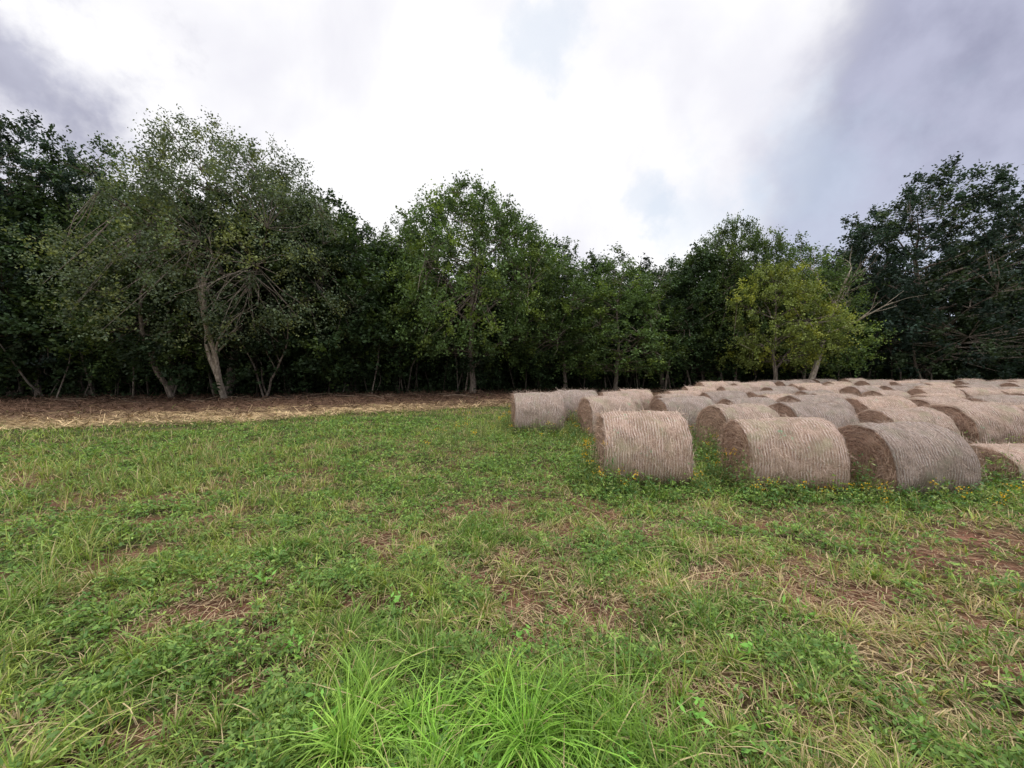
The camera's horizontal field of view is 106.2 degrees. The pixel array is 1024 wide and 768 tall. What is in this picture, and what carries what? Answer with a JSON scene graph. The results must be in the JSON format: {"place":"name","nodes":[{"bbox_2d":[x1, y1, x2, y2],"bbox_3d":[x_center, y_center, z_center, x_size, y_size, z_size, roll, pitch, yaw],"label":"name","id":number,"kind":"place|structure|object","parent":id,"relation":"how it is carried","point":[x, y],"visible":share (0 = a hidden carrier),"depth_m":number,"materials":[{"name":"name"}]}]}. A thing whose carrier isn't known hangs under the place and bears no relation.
{"place":"outdoors","nodes":[
{"label":"outdoors","id":0,"kind":"place"},
{"bbox_2d":[0,388,1023,767],"bbox_3d":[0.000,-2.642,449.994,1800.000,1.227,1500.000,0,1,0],"label":"ground","id":1,"kind":"structure","parent":0,"point":[566,606],"depth_m":3.87,"materials":[{"name":"green plant"}]},
{"bbox_2d":[0,325,52,396],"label":"sapling tree","id":2,"kind":"object","parent":1,"relation":"on","point":[30,372],"visible":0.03,"depth_m":25.11,"materials":[{"name":"green plant"}]},
{"bbox_2d":[0,264,61,389],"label":"sapling tree","id":3,"kind":"object","parent":1,"relation":"on","point":[24,343],"visible":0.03,"depth_m":24.19,"materials":[{"name":"green plant"}]},
{"bbox_2d":[0,183,91,395],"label":"deciduous tree","id":4,"kind":"object","parent":1,"relation":"on","point":[15,379],"visible":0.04,"depth_m":24.23,"materials":[{"name":"green plant"}]},
{"bbox_2d":[30,280,100,394],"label":"sapling tree","id":5,"kind":"object","parent":1,"relation":"on","point":[60,359],"visible":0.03,"depth_m":25.26,"materials":[{"name":"green plant"}]},
{"bbox_2d":[0,109,143,395],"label":"oak tree","id":6,"kind":"object","parent":1,"relation":"on","point":[62,189],"visible":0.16,"depth_m":23.73,"materials":[{"name":"green plant"}]},
{"bbox_2d":[0,180,154,396],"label":"deciduous tree","id":7,"kind":"object","parent":1,"relation":"on","point":[25,320],"visible":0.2,"depth_m":22.77,"materials":[{"name":"green plant"}]},
{"bbox_2d":[0,119,180,394],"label":"deciduous tree","id":8,"kind":"object","parent":1,"relation":"on","point":[52,207],"visible":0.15,"depth_m":24.40,"materials":[{"name":"green plant"}]},
{"bbox_2d":[82,322,149,396],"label":"sapling tree","id":9,"kind":"object","parent":1,"relation":"on","point":[120,373],"visible":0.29,"depth_m":24.53,"materials":[{"name":"green plant"}]},
{"bbox_2d":[24,210,208,394],"bbox_3d":[-25.812,-5.607,26.777,11.802,13.445,10.134,0,1,29],"label":"deciduous tree","id":10,"kind":"object","parent":1,"relation":"on","point":[62,344],"visible":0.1,"depth_m":23.62,"materials":[{"name":"green plant"}]},
{"bbox_2d":[36,186,231,396],"bbox_3d":[-22.703,-5.926,24.614,9.954,14.152,9.718,0,1,-40],"label":"deciduous tree","id":11,"kind":"object","parent":1,"relation":"on","point":[190,342],"visible":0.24,"depth_m":22.33,"materials":[{"name":"green plant"}]},
{"bbox_2d":[81,230,195,397],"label":"bare branched tree","id":12,"kind":"object","parent":1,"relation":"on","point":[168,389],"visible":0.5,"depth_m":22.27,"materials":[{"name":"brown plant"}]},
{"bbox_2d":[121,275,212,392],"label":"sapling tree","id":13,"kind":"object","parent":1,"relation":"on","point":[193,334],"visible":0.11,"depth_m":24.33,"materials":[{"name":"green plant"}]},
{"bbox_2d":[103,184,235,385],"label":"deciduous tree","id":14,"kind":"object","parent":1,"relation":"on","point":[173,222],"depth_m":28.68,"materials":[{"name":"green plant"}]},
{"bbox_2d":[0,103,372,395],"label":"deciduous tree","id":15,"kind":"object","parent":1,"relation":"on","point":[158,171],"visible":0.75,"depth_m":20.80,"materials":[{"name":"green plant"}]},
{"bbox_2d":[166,323,229,384],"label":"sapling tree","id":16,"kind":"object","parent":1,"relation":"on","point":[204,377],"visible":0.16,"depth_m":25.07,"materials":[{"name":"green plant"}]},
{"bbox_2d":[88,182,309,396],"bbox_3d":[-19.327,-6.036,25.754,11.538,15.206,12.179,0,1,5],"label":"deciduous tree","id":17,"kind":"object","parent":1,"relation":"on","point":[128,357],"visible":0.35,"depth_m":23.19,"materials":[{"name":"green plant"}]},
{"bbox_2d":[152,220,260,398],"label":"bare branched tree","id":18,"kind":"object","parent":1,"relation":"on","point":[213,359],"visible":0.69,"depth_m":22.03,"materials":[{"name":"brown plant"}]},
{"bbox_2d":[189,190,335,390],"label":"deciduous tree","id":19,"kind":"object","parent":1,"relation":"on","point":[289,283],"visible":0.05,"depth_m":25.61,"materials":[{"name":"green plant"}]},
{"bbox_2d":[208,180,359,387],"bbox_3d":[-17.518,-8.068,33.132,14.422,19.006,15.223,0,1,28],"label":"deciduous tree","id":20,"kind":"object","parent":1,"relation":"on","point":[337,203],"visible":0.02,"depth_m":31.31,"materials":[{"name":"green plant"}]},
{"bbox_2d":[256,293,314,396],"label":"bare branched tree","id":21,"kind":"object","parent":1,"relation":"on","point":[270,383],"visible":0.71,"depth_m":23.88,"materials":[{"name":"brown plant"}]},
{"bbox_2d":[198,193,388,392],"bbox_3d":[-15.292,-6.121,27.698,12.211,15.245,11.568,0,1,-23],"label":"deciduous tree","id":22,"kind":"object","parent":1,"relation":"on","point":[241,370],"visible":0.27,"depth_m":24.32,"materials":[{"name":"green plant"}]},
{"bbox_2d":[292,307,371,391],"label":"sapling tree","id":23,"kind":"object","parent":1,"relation":"on","point":[326,365],"visible":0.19,"depth_m":25.85,"materials":[{"name":"green plant"}]},
{"bbox_2d":[0,387,682,431],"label":"straw and stick debris","id":24,"kind":"object","parent":1,"relation":"on","point":[25,408],"visible":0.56,"depth_m":18.80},
{"bbox_2d":[267,206,429,392],"bbox_3d":[-11.592,-5.943,28.158,12.228,13.931,10.501,0,1,32],"label":"deciduous tree","id":25,"kind":"object","parent":1,"relation":"on","point":[362,321],"visible":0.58,"depth_m":25.18,"materials":[{"name":"green plant"}]},
{"bbox_2d":[307,268,389,391],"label":"sapling tree","id":26,"kind":"object","parent":1,"relation":"on","point":[338,282],"visible":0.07,"depth_m":26.91,"materials":[{"name":"green plant"}]},
{"bbox_2d":[282,207,417,391],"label":"deciduous tree","id":27,"kind":"object","parent":1,"relation":"on","point":[354,222],"visible":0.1,"depth_m":27.05,"materials":[{"name":"green plant"}]},
{"bbox_2d":[281,221,418,386],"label":"deciduous tree","id":28,"kind":"object","parent":1,"relation":"on","point":[362,236],"depth_m":30.40,"materials":[{"name":"green plant"}]},
{"bbox_2d":[335,316,386,387],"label":"sapling tree","id":29,"kind":"object","parent":1,"relation":"on","point":[359,369],"visible":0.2,"depth_m":26.93,"materials":[{"name":"green plant"}]},
{"bbox_2d":[350,214,455,390],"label":"deciduous tree","id":30,"kind":"object","parent":1,"relation":"on","point":[384,238],"visible":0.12,"depth_m":28.24,"materials":[{"name":"green plant"}]},
{"bbox_2d":[336,235,478,390],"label":"deciduous tree","id":31,"kind":"object","parent":1,"relation":"on","point":[400,370],"visible":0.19,"depth_m":27.94,"materials":[{"name":"green plant"}]},
{"bbox_2d":[364,238,463,388],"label":"deciduous tree","id":32,"kind":"object","parent":1,"relation":"on","point":[413,353],"visible":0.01,"depth_m":32.63,"materials":[{"name":"green plant"}]},
{"bbox_2d":[418,262,520,389],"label":"deciduous tree","id":33,"kind":"object","parent":1,"relation":"on","point":[450,370],"visible":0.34,"depth_m":29.66,"materials":[{"name":"green plant"}]},
{"bbox_2d":[457,336,501,389],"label":"sapling tree","id":34,"kind":"object","parent":1,"relation":"on","point":[477,358],"visible":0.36,"depth_m":29.14,"materials":[{"name":"green plant"}]},
{"bbox_2d":[374,169,591,392],"bbox_3d":[-2.583,-7.452,28.395,14.277,16.947,15.130,0,1,-31],"label":"deciduous tree","id":35,"kind":"object","parent":1,"relation":"on","point":[447,243],"visible":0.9,"depth_m":25.13,"materials":[{"name":"green plant"}]},
{"bbox_2d":[0,403,1023,767],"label":"broadleaf weeds","id":36,"kind":"object","parent":1,"relation":"on","point":[602,557],"visible":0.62,"depth_m":3.48,"materials":[{"name":"green plant"}]},
{"bbox_2d":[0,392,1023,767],"bbox_3d":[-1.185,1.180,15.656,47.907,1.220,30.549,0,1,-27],"label":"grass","id":37,"kind":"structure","parent":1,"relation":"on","point":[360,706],"depth_m":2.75,"materials":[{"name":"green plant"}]},
{"bbox_2d":[0,294,1023,398],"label":"undergrowth","id":38,"kind":"object","parent":1,"relation":"on","point":[37,392],"visible":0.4,"depth_m":28.55,"materials":[{"name":"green plant"}]},
{"bbox_2d":[42,309,1017,389],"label":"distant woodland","id":39,"kind":"object","parent":1,"relation":"on","point":[528,381],"visible":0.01,"depth_m":38.82,"materials":[{"name":"green plant"}]},
{"bbox_2d":[480,234,584,388],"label":"deciduous tree","id":40,"kind":"object","parent":1,"relation":"on","point":[553,363],"visible":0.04,"depth_m":34.17,"materials":[{"name":"green plant"}]},
{"bbox_2d":[465,251,606,388],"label":"deciduous tree","id":41,"kind":"object","parent":1,"relation":"on","point":[537,372],"visible":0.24,"depth_m":29.90,"materials":[{"name":"green plant"}]},
{"bbox_2d":[509,390,567,433],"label":"hay bale","id":42,"kind":"object","parent":1,"relation":"on","point":[526,409],"visible":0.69,"depth_m":11.24,"materials":[{"name":"plant"}]},
{"bbox_2d":[492,236,627,388],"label":"deciduous tree","id":43,"kind":"object","parent":1,"relation":"on","point":[577,284],"visible":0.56,"depth_m":28.03,"materials":[{"name":"green plant"}]},
{"bbox_2d":[557,388,597,423],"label":"hay bale","id":44,"kind":"object","parent":1,"relation":"on","point":[571,403],"visible":0.3,"depth_m":13.35,"materials":[{"name":"plant"}]},
{"bbox_2d":[553,248,648,386],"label":"deciduous tree","id":45,"kind":"object","parent":1,"relation":"on","point":[593,260],"visible":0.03,"depth_m":34.86,"materials":[{"name":"green plant"}]},
{"bbox_2d":[576,393,637,438],"bbox_3d":[2.776,1.002,11.316,1.682,1.538,1.672,0,1,-8],"label":"hay bale","id":46,"kind":"object","parent":1,"relation":"on","point":[589,407],"visible":0.54,"depth_m":10.87,"materials":[{"name":"plant"}]},
{"bbox_2d":[565,272,652,388],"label":"deciduous tree","id":47,"kind":"object","parent":1,"relation":"on","point":[614,347],"visible":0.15,"depth_m":31.79,"materials":[{"name":"green plant"}]},
{"bbox_2d":[598,390,644,410],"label":"hay bale","id":48,"kind":"object","parent":1,"relation":"on","point":[635,395],"visible":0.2,"depth_m":13.76,"materials":[{"name":"plant"}]},
{"bbox_2d":[556,241,693,390],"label":"deciduous tree","id":49,"kind":"object","parent":1,"relation":"on","point":[655,314],"visible":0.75,"depth_m":27.71,"materials":[{"name":"green plant"}]},
{"bbox_2d":[618,387,654,410],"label":"hay bale","id":50,"kind":"object","parent":1,"relation":"on","point":[647,396],"visible":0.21,"depth_m":15.43,"materials":[{"name":"plant"}]},
{"bbox_2d":[602,301,672,388],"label":"sapling tree","id":51,"kind":"object","parent":1,"relation":"on","point":[639,322],"visible":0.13,"depth_m":30.63,"materials":[{"name":"green plant"}]},
{"bbox_2d":[590,405,697,488],"bbox_3d":[2.338,1.181,7.068,1.762,1.614,1.752,0,1,7],"label":"hay bale","id":52,"kind":"object","parent":1,"relation":"on","point":[655,444],"visible":0.79,"depth_m":6.43,"materials":[{"name":"plant"}]},
{"bbox_2d":[605,252,689,388],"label":"deciduous tree","id":53,"kind":"object","parent":1,"relation":"on","point":[648,264],"visible":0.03,"depth_m":37.87,"materials":[{"name":"green plant"}]},
{"bbox_2d":[608,253,731,388],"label":"deciduous tree","id":54,"kind":"object","parent":1,"relation":"on","point":[668,276],"visible":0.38,"depth_m":29.71,"materials":[{"name":"green plant"}]},
{"bbox_2d":[649,392,693,409],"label":"hay bale","id":55,"kind":"object","parent":1,"relation":"on","point":[665,395],"visible":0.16,"depth_m":13.32,"materials":[{"name":"plant"}]},
{"bbox_2d":[649,394,715,436],"bbox_3d":[4.953,1.004,11.202,1.735,1.520,1.695,0,1,-3],"label":"hay bale","id":56,"kind":"object","parent":1,"relation":"on","point":[691,405],"visible":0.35,"depth_m":10.72,"materials":[{"name":"plant"}]},
{"bbox_2d":[664,389,700,395],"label":"hay bale","id":57,"kind":"object","parent":1,"relation":"on","point":[696,392],"visible":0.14,"depth_m":15.26,"materials":[{"name":"plant"}]},
{"bbox_2d":[681,384,715,392],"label":"hay bale","id":58,"kind":"object","parent":1,"relation":"on","point":[698,388],"visible":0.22,"depth_m":17.75,"materials":[{"name":"plant"}]},
{"bbox_2d":[642,239,778,388],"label":"deciduous tree","id":59,"kind":"object","parent":1,"relation":"on","point":[696,261],"visible":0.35,"depth_m":30.39,"materials":[{"name":"green plant"}]},
{"bbox_2d":[693,381,728,389],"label":"hay bale","id":60,"kind":"object","parent":1,"relation":"on","point":[714,384],"visible":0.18,"depth_m":20.01,"materials":[{"name":"plant"}]},
{"bbox_2d":[648,240,777,381],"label":"deciduous tree","id":61,"kind":"object","parent":1,"relation":"on","point":[699,321],"visible":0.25,"depth_m":29.63,"materials":[{"name":"green plant"}]},
{"bbox_2d":[699,389,748,403],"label":"hay bale","id":62,"kind":"object","parent":1,"relation":"on","point":[713,396],"visible":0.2,"depth_m":13.24,"materials":[{"name":"plant"}]},
{"bbox_2d":[717,384,752,392],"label":"hay bale","id":63,"kind":"object","parent":1,"relation":"on","point":[744,388],"visible":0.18,"depth_m":17.84,"materials":[{"name":"plant"}]},
{"bbox_2d":[691,400,780,455],"bbox_3d":[5.293,1.096,9.021,1.643,1.494,1.606,0,1,-5],"label":"hay bale","id":64,"kind":"object","parent":1,"relation":"on","point":[714,415],"visible":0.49,"depth_m":8.75,"materials":[{"name":"plant"}]},
{"bbox_2d":[730,382,763,391],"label":"hay bale","id":65,"kind":"object","parent":1,"relation":"on","point":[756,386],"visible":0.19,"depth_m":20.14,"materials":[{"name":"plant"}]},
{"bbox_2d":[717,394,779,405],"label":"hay bale","id":66,"kind":"object","parent":1,"relation":"on","point":[734,400],"visible":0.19,"depth_m":10.77,"materials":[{"name":"plant"}]},
{"bbox_2d":[693,257,811,382],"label":"deciduous tree","id":67,"kind":"object","parent":1,"relation":"on","point":[782,375],"visible":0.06,"depth_m":31.58,"materials":[{"name":"green plant"}]},
{"bbox_2d":[669,209,849,381],"bbox_3d":[19.059,-6.742,32.207,12.104,15.081,11.421,0,1,-11],"label":"deciduous tree","id":68,"kind":"object","parent":1,"relation":"on","point":[734,248],"visible":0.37,"depth_m":29.21,"materials":[{"name":"green plant"}]},
{"bbox_2d":[746,388,783,397],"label":"hay bale","id":69,"kind":"object","parent":1,"relation":"on","point":[754,394],"visible":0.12,"depth_m":15.73,"materials":[{"name":"plant"}]},
{"bbox_2d":[756,392,797,399],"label":"hay bale","id":70,"kind":"object","parent":1,"relation":"on","point":[768,395],"visible":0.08,"depth_m":13.14,"materials":[{"name":"plant"}]},
{"bbox_2d":[759,385,798,393],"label":"hay bale","id":71,"kind":"object","parent":1,"relation":"on","point":[785,389],"visible":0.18,"depth_m":17.73,"materials":[{"name":"plant"}]},
{"bbox_2d":[717,411,855,495],"bbox_3d":[4.582,1.210,6.623,1.714,1.499,1.625,0,1,9],"label":"hay bale","id":72,"kind":"object","parent":1,"relation":"on","point":[793,448],"visible":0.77,"depth_m":6.07,"materials":[{"name":"plant"}]},
{"bbox_2d":[705,257,872,379],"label":"yellow green tree","id":73,"kind":"object","parent":1,"relation":"on","point":[800,294],"visible":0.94,"depth_m":25.68,"materials":[{"name":"green plant"}]},
{"bbox_2d":[775,380,803,385],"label":"hay bale","id":74,"kind":"object","parent":1,"relation":"on","point":[782,383],"visible":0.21,"depth_m":22.60,"materials":[{"name":"plant"}]},
{"bbox_2d":[747,264,868,381],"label":"deciduous tree","id":75,"kind":"object","parent":1,"relation":"on","point":[843,375],"visible":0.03,"depth_m":32.49,"materials":[{"name":"green plant"}]},
{"bbox_2d":[768,397,861,427],"bbox_3d":[6.996,1.081,9.111,1.695,1.561,1.691,0,1,-2],"label":"hay bale","id":76,"kind":"object","parent":1,"relation":"on","point":[835,413],"visible":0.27,"depth_m":8.68,"materials":[{"name":"plant"}]},
{"bbox_2d":[795,388,834,394],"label":"hay bale","id":77,"kind":"object","parent":1,"relation":"on","point":[803,392],"visible":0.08,"depth_m":15.36,"materials":[{"name":"plant"}]},
{"bbox_2d":[776,392,857,412],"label":"hay bale","id":78,"kind":"object","parent":1,"relation":"on","point":[814,398],"visible":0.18,"depth_m":10.59,"materials":[{"name":"plant"}]},
{"bbox_2d":[798,384,839,393],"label":"hay bale","id":79,"kind":"object","parent":1,"relation":"on","point":[824,387],"visible":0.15,"depth_m":17.63,"materials":[{"name":"plant"}]},
{"bbox_2d":[748,230,902,379],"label":"deciduous tree","id":80,"kind":"object","parent":1,"relation":"on","point":[836,276],"visible":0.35,"depth_m":28.01,"materials":[{"name":"green plant"}]},
{"bbox_2d":[808,391,858,398],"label":"hay bale","id":81,"kind":"object","parent":1,"relation":"on","point":[841,395],"visible":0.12,"depth_m":13.00,"materials":[{"name":"plant"}]},
{"bbox_2d":[839,384,884,395],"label":"hay bale","id":82,"kind":"object","parent":1,"relation":"on","point":[856,389],"visible":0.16,"depth_m":17.64,"materials":[{"name":"plant"}]},
{"bbox_2d":[797,242,927,379],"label":"bare branched tree","id":83,"kind":"object","parent":1,"relation":"on","point":[814,370],"visible":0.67,"depth_m":26.67,"materials":[{"name":"brown plant"}]},
{"bbox_2d":[854,379,890,385],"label":"hay bale","id":84,"kind":"object","parent":1,"relation":"on","point":[873,382],"visible":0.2,"depth_m":22.66,"materials":[{"name":"plant"}]},
{"bbox_2d":[844,393,917,412],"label":"hay bale","id":85,"kind":"object","parent":1,"relation":"on","point":[862,403],"visible":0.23,"depth_m":10.47,"materials":[{"name":"plant"}]},
{"bbox_2d":[812,248,951,379],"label":"oak tree","id":86,"kind":"object","parent":1,"relation":"on","point":[876,361],"visible":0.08,"depth_m":32.60,"materials":[{"name":"green plant"}]},
{"bbox_2d":[860,389,910,397],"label":"hay bale","id":87,"kind":"object","parent":1,"relation":"on","point":[873,392],"visible":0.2,"depth_m":15.42,"materials":[{"name":"plant"}]},
{"bbox_2d":[844,266,946,380],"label":"deciduous tree","id":88,"kind":"object","parent":1,"relation":"on","point":[894,374],"visible":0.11,"depth_m":32.52,"materials":[{"name":"green plant"}]},
{"bbox_2d":[879,384,914,391],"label":"hay bale","id":89,"kind":"object","parent":1,"relation":"on","point":[896,387],"visible":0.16,"depth_m":17.93,"materials":[{"name":"plant"}]},
{"bbox_2d":[855,405,963,435],"bbox_3d":[8.751,1.147,8.654,1.598,1.450,1.578,0,1,0],"label":"hay bale","id":90,"kind":"object","parent":1,"relation":"on","point":[923,414],"visible":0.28,"depth_m":8.35,"materials":[{"name":"plant"}]},
{"bbox_2d":[836,415,989,498],"bbox_3d":[6.413,1.260,6.472,1.710,1.454,1.623,0,1,-3],"label":"hay bale","id":91,"kind":"object","parent":1,"relation":"on","point":[915,454],"visible":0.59,"depth_m":5.89,"materials":[{"name":"plant"}]},
{"bbox_2d":[805,151,1023,380],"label":"oak tree","id":92,"kind":"object","parent":1,"relation":"on","point":[888,232],"visible":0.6,"depth_m":28.97,"materials":[{"name":"green plant"}]},
{"bbox_2d":[906,391,964,397],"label":"hay bale","id":93,"kind":"object","parent":1,"relation":"on","point":[947,394],"visible":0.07,"depth_m":13.05,"materials":[{"name":"plant"}]},
{"bbox_2d":[906,385,965,396],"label":"hay bale","id":94,"kind":"object","parent":1,"relation":"on","point":[922,390],"visible":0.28,"depth_m":15.34,"materials":[{"name":"plant"}]},
{"bbox_2d":[906,394,972,406],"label":"hay bale","id":95,"kind":"object","parent":1,"relation":"on","point":[923,401],"visible":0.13,"depth_m":10.66,"materials":[{"name":"plant"}]},
{"bbox_2d":[878,243,1023,380],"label":"deciduous tree","id":96,"kind":"object","parent":1,"relation":"on","point":[962,299],"visible":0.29,"depth_m":31.59,"materials":[{"name":"green plant"}]},
{"bbox_2d":[919,398,1023,443],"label":"hay bale","id":97,"kind":"object","parent":1,"relation":"on","point":[1000,422],"visible":0.35,"depth_m":8.06,"materials":[{"name":"plant"}]},
{"bbox_2d":[924,207,1023,378],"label":"oak tree","id":98,"kind":"object","parent":1,"relation":"on","point":[970,231],"visible":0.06,"depth_m":34.99,"materials":[{"name":"green plant"}]},
{"bbox_2d":[951,384,1000,389],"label":"hay bale","id":99,"kind":"object","parent":1,"relation":"on","point":[976,385],"visible":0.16,"depth_m":17.80,"materials":[{"name":"plant"}]},
{"bbox_2d":[955,386,1006,395],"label":"hay bale","id":100,"kind":"object","parent":1,"relation":"on","point":[978,390],"visible":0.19,"depth_m":15.27,"materials":[{"name":"plant"}]},
{"bbox_2d":[948,322,1014,379],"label":"sapling tree","id":101,"kind":"object","parent":1,"relation":"on","point":[973,366],"visible":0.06,"depth_m":33.81,"materials":[{"name":"green plant"}]},
{"bbox_2d":[961,393,1023,404],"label":"hay bale","id":102,"kind":"object","parent":1,"relation":"on","point":[1019,399],"visible":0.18,"depth_m":10.63,"materials":[{"name":"plant"}]},
{"bbox_2d":[967,439,1023,491],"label":"hay bale","id":103,"kind":"object","parent":1,"relation":"on","point":[1015,450],"visible":0.33,"depth_m":6.41,"materials":[{"name":"plant"}]},
{"bbox_2d":[998,380,1023,386],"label":"hay bale","id":104,"kind":"object","parent":1,"relation":"on","point":[1015,384],"visible":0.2,"depth_m":19.95,"materials":[{"name":"plant"}]},
{"bbox_2d":[0,0,1023,331],"label":"sky","id":105,"kind":"structure","parent":0,"point":[639,125],"materials":[{"name":"white"}]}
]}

